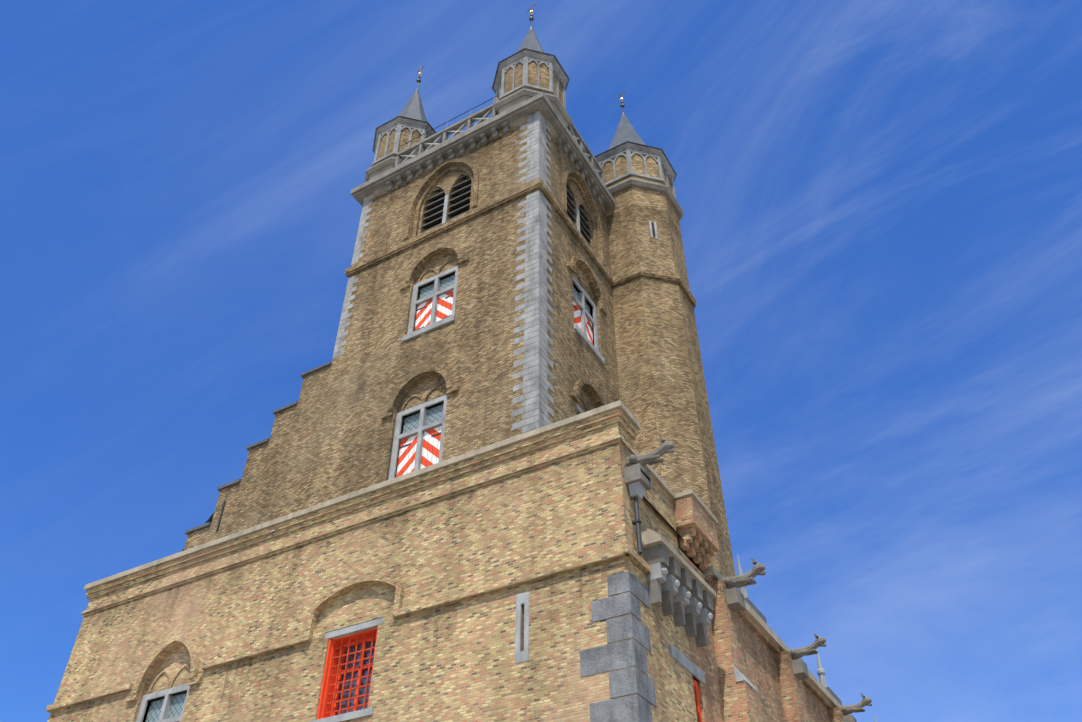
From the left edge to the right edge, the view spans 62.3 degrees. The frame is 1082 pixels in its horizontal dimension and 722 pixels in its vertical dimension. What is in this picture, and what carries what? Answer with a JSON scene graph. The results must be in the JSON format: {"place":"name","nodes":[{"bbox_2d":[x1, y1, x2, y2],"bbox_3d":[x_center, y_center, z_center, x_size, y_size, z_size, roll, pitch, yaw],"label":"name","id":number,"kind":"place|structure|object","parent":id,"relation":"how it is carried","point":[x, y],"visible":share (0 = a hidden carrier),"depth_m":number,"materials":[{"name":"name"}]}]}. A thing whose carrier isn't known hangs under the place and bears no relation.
{"place":"outdoors","nodes":[
{"label":"outdoors","id":0,"kind":"place"},
{"bbox_2d":[136,108,759,721],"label":"stone","id":1,"kind":"object","parent":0,"point":[688,602],"depth_m":14.43,"materials":[{"name":"grey stone"}]},
{"bbox_2d":[146,274,589,721],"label":"glass","id":2,"kind":"object","parent":1,"relation":"on","point":[434,414],"depth_m":17.72,"materials":[{"name":"grey glass"}]},
{"bbox_2d":[66,136,803,721],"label":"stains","id":3,"kind":"object","parent":1,"relation":"on","point":[388,528],"visible":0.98,"depth_m":16.95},
{"bbox_2d":[0,0,1081,721],"label":"sky","id":4,"kind":"structure","parent":0,"point":[880,201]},
{"bbox_2d":[744,597,841,705],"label":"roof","id":5,"kind":"structure","parent":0,"point":[763,617],"depth_m":20.23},
{"bbox_3d":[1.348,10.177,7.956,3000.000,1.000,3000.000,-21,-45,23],"label":"ground","id":6,"kind":"structure","parent":0,"visible":0},
{"bbox_2d":[47,423,697,721],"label":"building wall","id":7,"kind":"structure","parent":6,"relation":"on","point":[563,511],"depth_m":15.90,"materials":[{"name":"brick"}]},
{"bbox_2d":[184,366,330,549],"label":"gable","id":8,"kind":"structure","parent":7,"relation":"on","point":[273,484],"depth_m":20.93,"materials":[{"name":"brick"}]},
{"bbox_2d":[46,408,685,721],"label":"brick moldings","id":9,"kind":"structure","parent":7,"relation":"on","point":[522,448],"depth_m":16.99,"materials":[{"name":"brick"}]},
{"bbox_2d":[415,4,641,555],"bbox_3d":[-0.245,-2.312,24.439,7.475,21.496,5.480,-21,-45,23],"label":"lead","id":10,"kind":"object","parent":9,"relation":"on","point":[637,521],"visible":0.62,"depth_m":14.84,"materials":[{"name":"grey metal"}]},
{"bbox_2d":[316,627,701,721],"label":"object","id":11,"kind":"object","parent":7,"relation":"on","point":[328,680],"visible":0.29,"depth_m":15.97,"materials":[{"name":"red wood"}]},
{"bbox_2d":[325,631,375,716],"bbox_3d":[-3.303,5.517,15.742,1.028,1.460,0.040,-21,-45,23],"label":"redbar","id":12,"kind":"object","parent":11,"relation":"on","point":[352,679],"visible":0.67,"depth_m":15.74,"materials":[{"name":"red metal"}]},
{"bbox_2d":[678,548,829,721],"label":"side wall","id":13,"kind":"structure","parent":6,"relation":"on","point":[763,677],"depth_m":17.95,"materials":[{"name":"brick"}]},
{"bbox_2d":[216,96,592,530],"bbox_3d":[-2.613,0.759,20.365,10.457,19.041,2.598,-7,-41,8],"label":"iron","id":14,"kind":"object","parent":13,"relation":"on","point":[220,517],"visible":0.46,"depth_m":21.79,"materials":[{"name":"grey metal"}]},
{"bbox_2d":[84,400,849,714],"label":"cornice","id":15,"kind":"structure","parent":13,"relation":"on","point":[650,538],"depth_m":17.35,"materials":[{"name":"grey stone"}]},
{"bbox_2d":[182,479,702,568],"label":"roof","id":16,"kind":"structure","parent":15,"relation":"on","point":[649,503],"depth_m":16.49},
{"bbox_2d":[628,470,876,721],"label":"pinnacles","id":17,"kind":"object","parent":16,"relation":"attached to","point":[637,489],"visible":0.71,"depth_m":20.37,"materials":[{"name":"grey stone"}]},
{"bbox_2d":[303,114,619,508],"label":"tower","id":18,"kind":"structure","parent":15,"relation":"on","point":[374,366],"depth_m":21.01,"materials":[{"name":"brick"}]},
{"bbox_2d":[332,111,553,432],"bbox_3d":[-2.471,-1.405,21.834,5.960,11.028,0.605,-21,-45,23],"label":"quoin","id":19,"kind":"object","parent":18,"relation":"attached to","point":[538,162],"visible":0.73,"depth_m":20.29,"materials":[{"name":"grey stone"}]},
{"bbox_2d":[396,290,592,476],"bbox_3d":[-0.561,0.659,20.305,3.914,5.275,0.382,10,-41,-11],"label":"window shutters","id":20,"kind":"object","parent":18,"relation":"attached to","point":[430,450],"visible":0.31,"depth_m":18.98,"materials":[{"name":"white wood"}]},
{"bbox_2d":[421,175,590,246],"bbox_3d":[-0.836,-4.073,24.307,4.691,2.090,1.401,6,-41,-7],"label":"louvre","id":21,"kind":"object","parent":18,"relation":"on","point":[462,187],"visible":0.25,"depth_m":24.34,"materials":[{"name":"black wood"}]},
{"bbox_2d":[365,88,683,222],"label":"cornice","id":22,"kind":"structure","parent":18,"relation":"attached to","point":[500,106],"depth_m":26.10,"materials":[{"name":"grey stone"}]},
{"bbox_2d":[350,92,615,209],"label":"parapet","id":23,"kind":"structure","parent":22,"relation":"on","point":[471,136],"depth_m":25.23,"materials":[{"name":"grey stone"}]},
{"bbox_2d":[372,50,675,197],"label":"walls","id":24,"kind":"structure","parent":22,"relation":"on","point":[525,58],"depth_m":27.23,"materials":[{"name":"grey stone"}]},
{"bbox_2d":[184,29,676,534],"bbox_3d":[-2.212,-1.783,26.288,12.155,17.100,7.006,-21,-45,23],"label":"slate","id":25,"kind":"object","parent":24,"relation":"on","point":[413,109],"visible":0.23,"depth_m":28.08,"materials":[{"name":"grey stone"}]},
{"bbox_2d":[375,62,737,588],"bbox_3d":[-0.390,0.012,23.416,7.816,16.540,6.766,-21,-45,23],"label":"stair turret","id":26,"kind":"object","parent":13,"relation":"on","point":[662,388],"depth_m":23.04,"materials":[{"name":"beige brick"}]},
{"bbox_2d":[345,158,696,419],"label":"trim","id":27,"kind":"structure","parent":26,"relation":"attached to","point":[575,396],"depth_m":23.02,"materials":[{"name":"brick"}]},
{"bbox_2d":[651,223,654,236],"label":"window","id":28,"kind":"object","parent":26,"relation":"attached to","point":[653,230],"visible":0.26,"depth_m":25.65,"materials":[{"name":"black"}]},
{"bbox_2d":[673,494,844,721],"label":"buttresses","id":29,"kind":"structure","parent":6,"relation":"on","point":[695,527],"depth_m":16.76,"materials":[{"name":"brown brick"}]},
{"bbox_2d":[624,436,871,721],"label":"gargoyle","id":30,"kind":"object","parent":29,"relation":"attached to","point":[633,473],"visible":0.88,"depth_m":15.30,"materials":[{"name":"grey stone"}]}
]}

